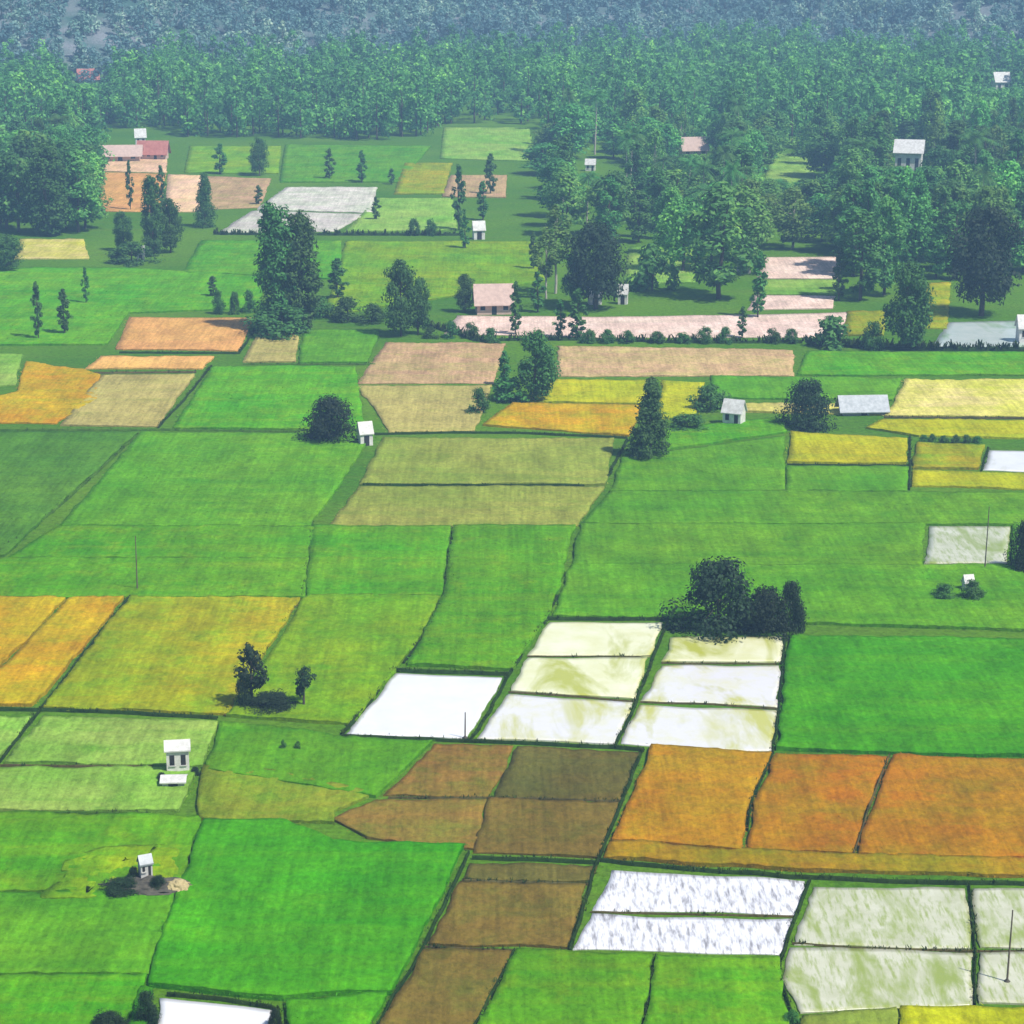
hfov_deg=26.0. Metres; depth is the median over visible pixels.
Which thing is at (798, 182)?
broadleaf tree
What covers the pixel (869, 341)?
shrub
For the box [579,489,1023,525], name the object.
rice field
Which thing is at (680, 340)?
shrub
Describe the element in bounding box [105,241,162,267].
bush
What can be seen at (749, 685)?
flooded paddy
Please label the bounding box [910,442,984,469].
rice field
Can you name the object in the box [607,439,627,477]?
field bank
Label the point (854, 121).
narrow tree
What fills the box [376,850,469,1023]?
field bank
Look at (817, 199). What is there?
broadleaf tree
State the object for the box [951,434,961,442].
shrub
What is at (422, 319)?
tree
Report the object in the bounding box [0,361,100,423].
rice field
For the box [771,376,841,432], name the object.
bush
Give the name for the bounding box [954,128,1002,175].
palm tree
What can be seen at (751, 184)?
feathery tree
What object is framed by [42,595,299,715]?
rice field
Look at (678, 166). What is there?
broadleaf tree
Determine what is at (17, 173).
tree
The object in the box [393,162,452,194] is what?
rice field
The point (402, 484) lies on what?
field bank
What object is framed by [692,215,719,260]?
broadleaf tree
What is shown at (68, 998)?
rice field
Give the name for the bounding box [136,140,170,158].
house
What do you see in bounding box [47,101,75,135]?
narrow tree
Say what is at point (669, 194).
broadleaf tree
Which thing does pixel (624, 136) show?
palm tree
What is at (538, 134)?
feathery tree
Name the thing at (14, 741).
field bank
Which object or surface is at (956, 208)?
narrow tree
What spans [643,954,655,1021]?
field bank
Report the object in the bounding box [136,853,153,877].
shelter
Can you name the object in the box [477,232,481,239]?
door
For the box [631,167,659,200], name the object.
broadleaf tree
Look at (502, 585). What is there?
rice field
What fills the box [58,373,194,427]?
stubble field
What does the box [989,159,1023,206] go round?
broadleaf tree
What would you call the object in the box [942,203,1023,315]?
tree
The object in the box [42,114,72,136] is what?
tall tree
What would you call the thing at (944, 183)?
broadleaf tree
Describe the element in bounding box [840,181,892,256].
narrow tree
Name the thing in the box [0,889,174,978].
rice field
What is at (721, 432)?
rice field
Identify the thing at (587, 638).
flooded paddy
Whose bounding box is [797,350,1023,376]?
rice field
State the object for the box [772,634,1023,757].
rice field
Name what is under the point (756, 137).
broadleaf tree
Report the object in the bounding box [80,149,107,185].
broadleaf tree
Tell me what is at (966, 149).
narrow tree
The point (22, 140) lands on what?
tree
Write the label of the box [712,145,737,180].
palm tree
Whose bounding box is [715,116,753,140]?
tall tree
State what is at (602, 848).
field bank
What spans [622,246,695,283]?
rice field
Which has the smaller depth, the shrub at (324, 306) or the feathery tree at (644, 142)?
the shrub at (324, 306)
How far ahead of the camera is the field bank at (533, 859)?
179.09 m
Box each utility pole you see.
[135,536,137,588]
[463,712,467,738]
[984,507,989,566]
[1004,910,1012,982]
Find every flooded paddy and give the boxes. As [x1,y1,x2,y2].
[158,998,270,1023]
[346,673,501,738]
[477,694,632,744]
[511,657,646,698]
[528,622,662,656]
[573,913,792,955]
[592,870,804,914]
[621,705,776,751]
[641,665,780,707]
[661,636,782,662]
[783,947,972,1013]
[794,887,971,949]
[924,526,1009,563]
[972,888,1023,948]
[977,951,1023,1004]
[983,450,1023,471]
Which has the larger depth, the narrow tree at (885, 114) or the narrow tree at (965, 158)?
the narrow tree at (885, 114)
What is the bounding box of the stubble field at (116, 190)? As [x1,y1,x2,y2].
[99,172,165,211]
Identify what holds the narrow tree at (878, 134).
on the ground
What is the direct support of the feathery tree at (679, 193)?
on the ground
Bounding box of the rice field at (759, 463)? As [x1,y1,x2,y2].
[608,436,786,490]
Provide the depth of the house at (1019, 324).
387.52 m
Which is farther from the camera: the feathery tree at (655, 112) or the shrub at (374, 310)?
the feathery tree at (655, 112)
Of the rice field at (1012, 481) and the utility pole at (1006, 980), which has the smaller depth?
the utility pole at (1006, 980)
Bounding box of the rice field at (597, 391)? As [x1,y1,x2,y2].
[517,378,646,404]
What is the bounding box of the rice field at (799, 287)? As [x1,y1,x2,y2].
[756,279,836,294]
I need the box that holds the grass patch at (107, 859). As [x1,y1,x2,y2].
[40,843,179,898]
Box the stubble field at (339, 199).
[257,187,377,212]
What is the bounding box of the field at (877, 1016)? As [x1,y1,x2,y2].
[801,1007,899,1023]
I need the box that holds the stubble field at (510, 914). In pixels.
[427,881,586,948]
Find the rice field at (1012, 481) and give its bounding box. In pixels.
[911,469,1023,490]
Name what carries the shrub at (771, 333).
on the ground
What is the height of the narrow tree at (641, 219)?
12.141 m
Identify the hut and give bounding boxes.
[137,245,144,261]
[164,739,190,770]
[356,421,373,445]
[471,221,485,239]
[588,288,601,304]
[617,284,628,304]
[721,398,747,423]
[961,574,974,586]
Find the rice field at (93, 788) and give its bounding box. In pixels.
[0,764,196,812]
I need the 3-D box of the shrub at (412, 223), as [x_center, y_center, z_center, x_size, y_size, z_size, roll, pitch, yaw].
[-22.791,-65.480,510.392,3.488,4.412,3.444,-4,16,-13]
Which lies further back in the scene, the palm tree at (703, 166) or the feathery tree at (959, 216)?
the palm tree at (703, 166)
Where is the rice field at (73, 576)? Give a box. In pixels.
[0,556,309,598]
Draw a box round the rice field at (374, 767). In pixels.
[203,721,435,798]
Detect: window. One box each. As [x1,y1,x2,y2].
[169,755,175,766]
[180,755,186,766]
[915,158,918,169]
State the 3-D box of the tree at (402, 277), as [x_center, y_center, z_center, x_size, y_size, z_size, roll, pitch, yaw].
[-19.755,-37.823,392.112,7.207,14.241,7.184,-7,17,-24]
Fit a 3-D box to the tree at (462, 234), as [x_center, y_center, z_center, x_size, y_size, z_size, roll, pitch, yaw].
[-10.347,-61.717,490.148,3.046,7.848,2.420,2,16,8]
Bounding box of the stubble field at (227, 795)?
[190,764,368,824]
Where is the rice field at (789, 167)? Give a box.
[765,153,815,187]
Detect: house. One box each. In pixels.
[76,68,99,83]
[101,145,143,160]
[134,128,146,144]
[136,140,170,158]
[472,283,514,314]
[585,159,596,170]
[677,137,709,157]
[893,139,925,169]
[991,72,1010,88]
[1014,314,1023,342]
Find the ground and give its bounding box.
[0,0,1023,1023]
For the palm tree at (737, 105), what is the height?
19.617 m
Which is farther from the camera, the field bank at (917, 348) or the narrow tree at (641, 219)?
the narrow tree at (641, 219)
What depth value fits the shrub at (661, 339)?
386.77 m
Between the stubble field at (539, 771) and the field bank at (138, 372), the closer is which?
the stubble field at (539, 771)
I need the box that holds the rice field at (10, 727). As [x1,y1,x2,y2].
[0,715,31,756]
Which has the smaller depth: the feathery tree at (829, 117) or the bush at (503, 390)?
the bush at (503, 390)
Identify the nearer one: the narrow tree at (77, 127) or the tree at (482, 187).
the tree at (482, 187)
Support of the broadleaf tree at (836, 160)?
on the ground
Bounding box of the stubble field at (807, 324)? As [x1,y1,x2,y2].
[444,312,846,337]
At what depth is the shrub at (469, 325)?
391.12 m
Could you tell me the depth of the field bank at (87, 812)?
188.14 m
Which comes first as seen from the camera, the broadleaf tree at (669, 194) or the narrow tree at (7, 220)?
the broadleaf tree at (669, 194)
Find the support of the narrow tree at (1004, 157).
on the ground
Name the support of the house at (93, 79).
on the ground
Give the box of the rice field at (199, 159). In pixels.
[184,146,281,173]
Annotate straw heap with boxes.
[167,878,189,891]
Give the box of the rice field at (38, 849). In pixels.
[0,811,201,891]
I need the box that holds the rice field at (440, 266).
[323,240,545,317]
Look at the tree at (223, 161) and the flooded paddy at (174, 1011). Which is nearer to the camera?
the flooded paddy at (174, 1011)
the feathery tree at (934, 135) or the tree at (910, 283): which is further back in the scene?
the feathery tree at (934, 135)
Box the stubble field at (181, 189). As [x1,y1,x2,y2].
[166,174,200,211]
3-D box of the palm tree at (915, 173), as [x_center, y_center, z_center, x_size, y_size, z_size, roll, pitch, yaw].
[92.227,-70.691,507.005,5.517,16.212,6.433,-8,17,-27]
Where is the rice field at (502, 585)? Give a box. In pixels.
[405,523,579,670]
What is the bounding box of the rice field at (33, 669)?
[0,595,125,706]
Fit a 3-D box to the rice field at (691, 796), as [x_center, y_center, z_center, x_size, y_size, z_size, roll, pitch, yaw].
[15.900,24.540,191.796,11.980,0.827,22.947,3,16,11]
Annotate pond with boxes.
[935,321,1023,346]
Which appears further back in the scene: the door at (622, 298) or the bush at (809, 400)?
the door at (622, 298)
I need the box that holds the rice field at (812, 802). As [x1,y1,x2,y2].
[743,753,891,853]
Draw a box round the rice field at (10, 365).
[0,353,24,386]
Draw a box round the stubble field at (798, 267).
[758,257,840,278]
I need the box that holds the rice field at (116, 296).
[0,267,262,345]
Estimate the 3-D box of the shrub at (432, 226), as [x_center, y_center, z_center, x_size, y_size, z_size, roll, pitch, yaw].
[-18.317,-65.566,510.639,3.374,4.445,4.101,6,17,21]
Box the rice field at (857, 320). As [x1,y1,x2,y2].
[845,310,885,336]
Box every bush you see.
[90,1007,131,1023]
[99,874,139,898]
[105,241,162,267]
[127,866,138,876]
[130,988,160,1023]
[149,874,167,889]
[190,766,200,775]
[234,671,257,707]
[238,687,296,717]
[240,303,311,340]
[267,1008,281,1023]
[292,393,360,443]
[490,377,531,402]
[625,243,681,291]
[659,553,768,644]
[739,584,796,642]
[770,579,809,634]
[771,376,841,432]
[782,1009,800,1023]
[1003,519,1023,572]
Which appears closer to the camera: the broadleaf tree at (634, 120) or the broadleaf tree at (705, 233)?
the broadleaf tree at (705, 233)
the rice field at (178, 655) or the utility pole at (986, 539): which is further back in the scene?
the utility pole at (986, 539)
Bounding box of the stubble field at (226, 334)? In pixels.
[114,317,251,351]
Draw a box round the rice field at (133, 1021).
[128,985,159,1023]
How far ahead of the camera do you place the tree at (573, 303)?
388.67 m
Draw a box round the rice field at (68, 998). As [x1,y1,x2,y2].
[0,971,149,1023]
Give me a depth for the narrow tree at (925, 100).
660.30 m
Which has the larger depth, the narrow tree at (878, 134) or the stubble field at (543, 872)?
the narrow tree at (878, 134)
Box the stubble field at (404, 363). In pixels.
[358,342,506,384]
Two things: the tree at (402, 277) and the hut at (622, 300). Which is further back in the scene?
the hut at (622, 300)
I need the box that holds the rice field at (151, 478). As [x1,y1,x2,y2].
[54,431,376,525]
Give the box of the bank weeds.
[0,227,1023,1023]
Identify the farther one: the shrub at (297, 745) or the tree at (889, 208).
the tree at (889, 208)
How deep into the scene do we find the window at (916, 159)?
604.41 m
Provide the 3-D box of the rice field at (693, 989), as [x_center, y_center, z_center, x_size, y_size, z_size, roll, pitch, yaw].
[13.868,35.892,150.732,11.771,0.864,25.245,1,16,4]
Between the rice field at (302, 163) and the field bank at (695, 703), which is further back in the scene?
the rice field at (302, 163)
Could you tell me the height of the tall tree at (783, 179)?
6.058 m
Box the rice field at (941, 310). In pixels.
[925,282,952,328]
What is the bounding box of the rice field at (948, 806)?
[855,752,1023,857]
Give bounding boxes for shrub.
[211,290,225,314]
[228,291,239,314]
[239,290,255,313]
[279,739,286,748]
[293,740,300,748]
[311,296,334,318]
[328,296,365,323]
[353,303,387,325]
[406,218,420,235]
[422,326,440,338]
[425,218,437,236]
[440,320,459,338]
[463,321,480,338]
[464,387,490,413]
[482,327,500,343]
[576,329,595,343]
[599,329,616,343]
[617,330,635,343]
[648,331,665,343]
[670,412,710,431]
[676,332,691,344]
[686,383,732,411]
[694,326,711,343]
[716,326,733,344]
[766,327,780,344]
[784,328,799,343]
[809,314,851,350]
[859,320,886,350]
[919,434,927,441]
[927,433,937,442]
[931,583,957,599]
[938,435,948,442]
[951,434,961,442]
[959,434,971,443]
[959,579,986,600]
[971,435,982,443]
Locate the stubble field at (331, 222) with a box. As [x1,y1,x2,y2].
[222,210,360,232]
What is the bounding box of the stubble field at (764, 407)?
[746,402,889,415]
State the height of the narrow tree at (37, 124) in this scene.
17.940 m
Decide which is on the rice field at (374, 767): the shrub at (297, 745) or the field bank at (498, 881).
the shrub at (297, 745)
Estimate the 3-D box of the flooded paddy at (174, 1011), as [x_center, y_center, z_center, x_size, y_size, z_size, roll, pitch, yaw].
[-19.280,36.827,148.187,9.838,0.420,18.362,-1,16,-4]
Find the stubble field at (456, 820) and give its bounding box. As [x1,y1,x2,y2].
[334,798,486,849]
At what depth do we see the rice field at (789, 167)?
633.35 m
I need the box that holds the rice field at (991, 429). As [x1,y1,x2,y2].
[865,418,1023,438]
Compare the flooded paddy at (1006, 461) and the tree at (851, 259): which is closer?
the flooded paddy at (1006, 461)
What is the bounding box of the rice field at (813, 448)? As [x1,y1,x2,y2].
[786,430,907,464]
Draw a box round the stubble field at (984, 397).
[883,378,1023,416]
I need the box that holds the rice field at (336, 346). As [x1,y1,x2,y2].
[298,329,379,362]
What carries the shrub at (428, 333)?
on the ground
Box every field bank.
[0,428,298,432]
[0,595,129,762]
[0,707,217,719]
[0,764,153,767]
[0,810,148,814]
[15,433,138,538]
[94,371,195,373]
[119,329,255,353]
[159,366,211,427]
[167,992,281,1022]
[213,232,459,235]
[243,363,374,364]
[340,685,382,734]
[341,734,642,750]
[363,483,584,485]
[374,431,626,438]
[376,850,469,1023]
[388,796,619,801]
[396,668,506,675]
[403,537,451,662]
[425,945,515,950]
[427,325,801,343]
[462,879,588,885]
[469,595,557,738]
[472,855,598,864]
[473,947,514,1023]
[508,691,634,702]
[527,655,649,656]
[547,616,665,620]
[569,749,641,949]
[591,911,793,917]
[598,857,1023,885]
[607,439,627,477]
[616,618,668,743]
[640,701,777,709]
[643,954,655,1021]
[661,662,780,664]
[747,753,773,831]
[772,636,785,751]
[780,877,810,1023]
[787,463,907,465]
[792,942,1023,952]
[806,341,1023,350]
[853,753,889,852]
[884,416,1023,418]
[908,435,910,489]
[968,882,976,1004]
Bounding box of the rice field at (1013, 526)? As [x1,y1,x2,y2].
[1009,522,1023,565]
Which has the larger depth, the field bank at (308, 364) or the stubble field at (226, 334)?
the stubble field at (226, 334)
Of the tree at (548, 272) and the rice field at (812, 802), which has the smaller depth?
the rice field at (812, 802)
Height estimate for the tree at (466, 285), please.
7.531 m
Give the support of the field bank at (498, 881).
on the ground
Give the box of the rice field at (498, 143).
[439,127,535,161]
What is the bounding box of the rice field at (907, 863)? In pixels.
[603,839,1023,877]
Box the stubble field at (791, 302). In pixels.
[747,295,835,310]
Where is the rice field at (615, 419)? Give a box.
[483,402,638,436]
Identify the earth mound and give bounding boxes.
[98,875,191,896]
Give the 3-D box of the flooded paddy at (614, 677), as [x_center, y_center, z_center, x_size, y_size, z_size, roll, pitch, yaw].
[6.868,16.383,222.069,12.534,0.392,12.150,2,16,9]
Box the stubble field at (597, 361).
[556,346,795,376]
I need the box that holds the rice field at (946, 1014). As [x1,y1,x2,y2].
[898,1003,1023,1023]
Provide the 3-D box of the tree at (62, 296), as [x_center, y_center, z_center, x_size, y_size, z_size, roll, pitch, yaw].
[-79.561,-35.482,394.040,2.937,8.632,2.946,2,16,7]
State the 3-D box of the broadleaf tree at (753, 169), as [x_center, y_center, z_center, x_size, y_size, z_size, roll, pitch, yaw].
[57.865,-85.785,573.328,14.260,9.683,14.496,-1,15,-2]
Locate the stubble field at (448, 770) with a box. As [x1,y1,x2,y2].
[383,743,512,796]
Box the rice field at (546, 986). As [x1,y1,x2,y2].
[477,946,658,1023]
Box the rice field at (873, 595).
[551,560,1023,631]
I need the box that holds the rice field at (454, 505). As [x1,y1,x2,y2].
[330,485,605,526]
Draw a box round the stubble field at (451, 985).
[377,947,510,1023]
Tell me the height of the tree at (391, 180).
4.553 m
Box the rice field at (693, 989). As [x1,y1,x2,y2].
[640,954,791,1023]
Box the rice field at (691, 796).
[608,743,771,848]
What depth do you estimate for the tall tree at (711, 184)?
489.53 m
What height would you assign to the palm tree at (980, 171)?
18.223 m
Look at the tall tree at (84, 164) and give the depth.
549.66 m
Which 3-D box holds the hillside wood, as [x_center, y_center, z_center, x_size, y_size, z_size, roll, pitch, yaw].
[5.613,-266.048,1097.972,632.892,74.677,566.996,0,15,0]
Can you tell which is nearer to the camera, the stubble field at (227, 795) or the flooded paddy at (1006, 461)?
the stubble field at (227, 795)
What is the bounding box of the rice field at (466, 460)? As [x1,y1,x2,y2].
[359,437,614,485]
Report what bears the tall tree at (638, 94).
on the ground
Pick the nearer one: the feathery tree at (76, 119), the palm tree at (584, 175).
the palm tree at (584, 175)
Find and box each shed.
[159,774,187,786]
[834,395,889,415]
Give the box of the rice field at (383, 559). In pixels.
[305,524,451,597]
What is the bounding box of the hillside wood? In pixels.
[0,0,1023,82]
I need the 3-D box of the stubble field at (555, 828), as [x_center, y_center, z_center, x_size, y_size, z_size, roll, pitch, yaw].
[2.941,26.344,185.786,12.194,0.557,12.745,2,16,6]
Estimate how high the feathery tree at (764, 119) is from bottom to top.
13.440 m
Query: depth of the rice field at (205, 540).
266.72 m
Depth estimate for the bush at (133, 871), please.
174.94 m
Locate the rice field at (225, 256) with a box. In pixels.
[184,240,343,278]
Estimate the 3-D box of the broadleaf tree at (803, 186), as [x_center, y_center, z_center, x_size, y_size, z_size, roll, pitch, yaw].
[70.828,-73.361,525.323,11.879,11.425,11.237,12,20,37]
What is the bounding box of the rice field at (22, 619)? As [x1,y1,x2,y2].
[0,595,65,666]
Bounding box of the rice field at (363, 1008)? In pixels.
[283,991,392,1023]
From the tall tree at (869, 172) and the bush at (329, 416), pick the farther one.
the tall tree at (869, 172)
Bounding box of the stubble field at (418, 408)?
[358,384,491,432]
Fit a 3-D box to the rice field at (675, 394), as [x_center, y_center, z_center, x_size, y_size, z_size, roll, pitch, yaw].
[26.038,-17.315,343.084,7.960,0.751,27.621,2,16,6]
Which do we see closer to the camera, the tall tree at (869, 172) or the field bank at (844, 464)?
the field bank at (844, 464)
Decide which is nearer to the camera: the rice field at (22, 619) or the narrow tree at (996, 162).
the rice field at (22, 619)
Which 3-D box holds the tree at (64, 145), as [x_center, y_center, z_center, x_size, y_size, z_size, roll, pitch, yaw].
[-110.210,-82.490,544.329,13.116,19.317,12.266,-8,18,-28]
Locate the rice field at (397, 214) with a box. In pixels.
[345,198,457,231]
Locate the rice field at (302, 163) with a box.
[279,144,430,182]
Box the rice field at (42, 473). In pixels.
[0,430,137,556]
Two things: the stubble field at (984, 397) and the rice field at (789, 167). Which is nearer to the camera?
the stubble field at (984, 397)
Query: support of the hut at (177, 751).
on the ground
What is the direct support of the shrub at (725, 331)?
on the ground
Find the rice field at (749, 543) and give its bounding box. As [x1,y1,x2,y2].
[567,521,927,564]
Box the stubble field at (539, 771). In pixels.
[493,746,638,799]
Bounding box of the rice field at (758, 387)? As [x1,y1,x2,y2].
[708,375,905,400]
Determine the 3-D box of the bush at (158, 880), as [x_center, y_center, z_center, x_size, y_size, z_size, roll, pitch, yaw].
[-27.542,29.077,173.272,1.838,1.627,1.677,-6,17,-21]
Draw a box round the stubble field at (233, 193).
[208,176,270,208]
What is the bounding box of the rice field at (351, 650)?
[226,593,439,724]
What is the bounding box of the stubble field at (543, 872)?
[462,862,602,882]
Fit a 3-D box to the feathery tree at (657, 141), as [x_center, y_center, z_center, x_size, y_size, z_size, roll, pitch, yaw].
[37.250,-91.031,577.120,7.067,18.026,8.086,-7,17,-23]
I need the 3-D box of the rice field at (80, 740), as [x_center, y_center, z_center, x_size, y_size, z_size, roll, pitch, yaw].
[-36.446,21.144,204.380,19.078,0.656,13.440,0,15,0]
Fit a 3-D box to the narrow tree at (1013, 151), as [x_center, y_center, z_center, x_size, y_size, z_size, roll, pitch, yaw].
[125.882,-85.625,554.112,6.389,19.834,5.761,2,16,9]
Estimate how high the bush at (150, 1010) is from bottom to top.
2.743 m
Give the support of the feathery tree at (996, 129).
on the ground
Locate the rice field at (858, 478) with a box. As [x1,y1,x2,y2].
[785,465,908,491]
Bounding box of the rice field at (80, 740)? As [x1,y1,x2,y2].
[4,715,217,767]
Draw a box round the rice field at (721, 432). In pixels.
[620,416,787,456]
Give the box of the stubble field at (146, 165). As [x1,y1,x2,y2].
[103,159,166,172]
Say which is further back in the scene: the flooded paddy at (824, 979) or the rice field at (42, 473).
the rice field at (42, 473)
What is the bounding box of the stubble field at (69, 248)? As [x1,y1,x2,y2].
[14,238,88,259]
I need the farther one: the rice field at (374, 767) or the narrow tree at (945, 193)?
the narrow tree at (945, 193)
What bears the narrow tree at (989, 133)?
on the ground
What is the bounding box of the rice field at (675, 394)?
[659,379,705,419]
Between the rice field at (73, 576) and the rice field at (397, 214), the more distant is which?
the rice field at (397, 214)
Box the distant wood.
[0,17,1023,151]
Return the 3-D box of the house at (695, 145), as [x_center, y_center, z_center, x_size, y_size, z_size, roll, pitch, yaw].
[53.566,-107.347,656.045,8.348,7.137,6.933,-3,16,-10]
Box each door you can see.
[364,436,369,445]
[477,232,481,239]
[492,306,496,314]
[621,296,624,304]
[734,415,737,423]
[906,158,909,167]
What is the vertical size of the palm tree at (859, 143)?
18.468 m
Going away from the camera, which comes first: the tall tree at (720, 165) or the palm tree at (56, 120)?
the tall tree at (720, 165)
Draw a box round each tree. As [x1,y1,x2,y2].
[0,127,41,151]
[0,130,16,151]
[0,134,15,148]
[0,149,52,231]
[0,167,27,228]
[0,234,26,269]
[1,129,57,160]
[8,116,26,133]
[13,160,45,212]
[24,141,71,235]
[28,116,47,140]
[29,281,43,337]
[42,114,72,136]
[42,128,57,143]
[45,113,73,129]
[45,135,88,187]
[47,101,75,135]
[48,124,73,143]
[51,134,57,144]
[56,146,103,231]
[56,288,73,332]
[60,168,73,227]
[64,176,108,228]
[67,107,80,134]
[70,126,115,176]
[72,116,83,127]
[73,126,98,134]
[78,141,108,171]
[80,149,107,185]
[80,266,89,301]
[82,163,104,188]
[88,183,113,216]
[112,210,133,247]
[124,159,134,208]
[140,174,163,255]
[155,165,165,203]
[156,198,184,252]
[192,172,218,228]
[207,276,217,295]
[211,143,227,173]
[233,642,268,701]
[246,137,269,175]
[252,200,300,329]
[253,185,263,203]
[278,209,323,328]
[293,666,316,704]
[323,148,335,177]
[327,258,349,296]
[355,150,367,182]
[370,197,381,218]
[381,259,422,335]
[387,168,395,183]
[406,276,432,334]
[449,163,467,229]
[453,273,475,311]
[459,215,471,247]
[476,180,488,219]
[484,153,497,193]
[498,350,511,381]
[509,281,523,333]
[513,327,562,399]
[518,142,576,174]
[529,232,537,268]
[529,271,547,311]
[530,123,554,147]
[531,229,559,298]
[533,156,586,215]
[539,123,569,150]
[539,161,584,216]
[539,204,575,293]
[542,153,564,172]
[544,169,591,228]
[546,133,578,183]
[547,103,597,156]
[552,299,566,335]
[558,253,584,299]
[559,88,578,106]
[559,218,632,308]
[568,287,589,335]
[578,171,600,220]
[579,90,611,154]
[579,171,595,224]
[580,169,635,228]
[595,176,622,237]
[597,123,623,157]
[613,132,635,200]
[616,86,650,139]
[619,126,649,191]
[619,376,672,459]
[620,138,651,171]
[621,116,656,149]
[622,114,642,128]
[622,141,645,207]
[624,136,669,162]
[624,190,651,242]
[629,140,661,169]
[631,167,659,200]
[635,120,682,155]
[637,105,668,126]
[641,127,667,183]
[644,170,669,234]
[645,166,660,203]
[647,168,706,210]
[648,186,682,250]
[649,187,692,206]
[650,154,675,169]
[651,196,711,270]
[660,124,683,168]
[666,154,685,180]
[670,111,696,148]
[673,128,682,153]
[674,153,708,192]
[679,155,705,185]
[679,181,758,298]
[680,175,725,207]
[686,159,719,205]
[686,183,708,199]
[692,181,734,231]
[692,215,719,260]
[699,153,711,168]
[703,119,719,153]
[708,144,748,178]
[711,184,772,271]
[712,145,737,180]
[713,112,730,139]
[714,127,752,149]
[714,162,759,182]
[714,162,762,175]
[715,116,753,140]
[716,120,764,161]
[716,127,739,160]
[720,160,746,185]
[721,196,776,273]
[724,87,752,121]
[725,97,747,117]
[728,129,768,178]
[728,144,754,185]
[729,177,777,215]
[735,178,778,245]
[736,306,747,337]
[749,110,795,151]
[749,250,768,316]
[751,115,774,129]
[752,130,785,170]
[752,174,764,190]
[759,178,782,209]
[760,193,789,231]
[761,178,783,209]
[767,186,818,248]
[775,178,793,186]
[780,178,789,190]
[780,181,806,212]
[786,178,831,222]
[791,123,847,176]
[799,111,843,139]
[799,193,837,241]
[802,108,837,144]
[806,101,831,153]
[806,178,832,219]
[810,203,888,243]
[816,169,857,204]
[820,178,890,244]
[827,143,843,166]
[827,154,845,171]
[828,117,861,163]
[829,205,873,275]
[830,144,881,184]
[832,247,848,299]
[833,183,863,253]
[837,153,863,189]
[838,211,886,300]
[839,136,883,159]
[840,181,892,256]
[842,115,862,155]
[850,178,881,270]
[855,165,881,184]
[859,117,891,167]
[860,126,890,162]
[863,195,911,295]
[864,116,888,135]
[864,150,896,166]
[869,109,896,165]
[875,166,889,180]
[877,258,936,347]
[878,167,913,231]
[880,173,907,244]
[886,191,940,262]
[887,133,894,165]
[891,166,917,243]
[892,120,924,139]
[905,172,934,261]
[910,168,920,183]
[915,166,944,230]
[917,91,944,151]
[918,87,945,135]
[919,115,948,165]
[920,146,959,179]
[920,223,953,278]
[921,98,947,154]
[926,181,973,250]
[927,178,977,201]
[933,166,944,182]
[933,186,952,262]
[934,199,971,277]
[938,119,974,170]
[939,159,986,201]
[941,205,969,253]
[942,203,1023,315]
[949,150,971,172]
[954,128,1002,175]
[959,130,973,171]
[959,187,995,246]
[967,105,1012,129]
[967,124,1005,171]
[968,165,999,187]
[968,185,1012,263]
[969,100,991,145]
[969,149,1001,193]
[976,124,1008,169]
[983,184,1016,266]
[988,158,1000,169]
[989,116,1004,138]
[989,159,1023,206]
[992,128,1023,157]
[999,154,1010,170]
[1002,178,1023,219]
[1002,218,1023,272]
[1004,97,1017,126]
[1005,129,1023,161]
[1008,188,1023,250]
[1013,153,1023,175]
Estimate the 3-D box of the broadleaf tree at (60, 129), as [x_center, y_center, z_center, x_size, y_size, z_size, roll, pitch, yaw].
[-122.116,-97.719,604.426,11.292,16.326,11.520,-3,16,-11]
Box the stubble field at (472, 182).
[442,175,507,197]
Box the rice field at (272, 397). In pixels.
[173,365,363,430]
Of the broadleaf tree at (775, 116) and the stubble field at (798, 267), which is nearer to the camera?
the stubble field at (798, 267)
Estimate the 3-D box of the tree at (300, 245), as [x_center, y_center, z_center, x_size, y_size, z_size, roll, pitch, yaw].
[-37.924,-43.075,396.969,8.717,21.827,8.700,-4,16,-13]
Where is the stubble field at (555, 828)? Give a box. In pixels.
[473,797,622,858]
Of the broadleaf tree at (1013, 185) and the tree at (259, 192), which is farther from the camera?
the tree at (259, 192)
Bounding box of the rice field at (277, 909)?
[146,818,465,1000]
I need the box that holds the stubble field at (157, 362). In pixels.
[84,355,214,369]
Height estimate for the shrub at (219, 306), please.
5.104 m
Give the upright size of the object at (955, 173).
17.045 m
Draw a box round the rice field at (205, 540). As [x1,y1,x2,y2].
[9,524,313,557]
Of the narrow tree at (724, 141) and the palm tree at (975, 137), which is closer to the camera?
the palm tree at (975, 137)
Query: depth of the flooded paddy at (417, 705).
213.15 m
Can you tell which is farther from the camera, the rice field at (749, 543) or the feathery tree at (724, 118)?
the feathery tree at (724, 118)
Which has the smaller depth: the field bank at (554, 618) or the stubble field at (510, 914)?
the stubble field at (510, 914)
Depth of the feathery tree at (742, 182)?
494.93 m
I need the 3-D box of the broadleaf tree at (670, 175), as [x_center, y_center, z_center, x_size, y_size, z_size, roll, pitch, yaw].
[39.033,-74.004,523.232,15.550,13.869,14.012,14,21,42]
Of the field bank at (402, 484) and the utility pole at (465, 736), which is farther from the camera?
the field bank at (402, 484)
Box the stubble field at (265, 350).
[240,332,300,362]
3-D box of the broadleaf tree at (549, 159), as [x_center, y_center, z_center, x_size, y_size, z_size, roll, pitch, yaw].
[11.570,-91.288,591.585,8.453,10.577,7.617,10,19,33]
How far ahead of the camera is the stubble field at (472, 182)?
596.02 m
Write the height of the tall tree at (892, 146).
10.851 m
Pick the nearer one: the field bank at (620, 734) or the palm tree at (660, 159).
the field bank at (620, 734)

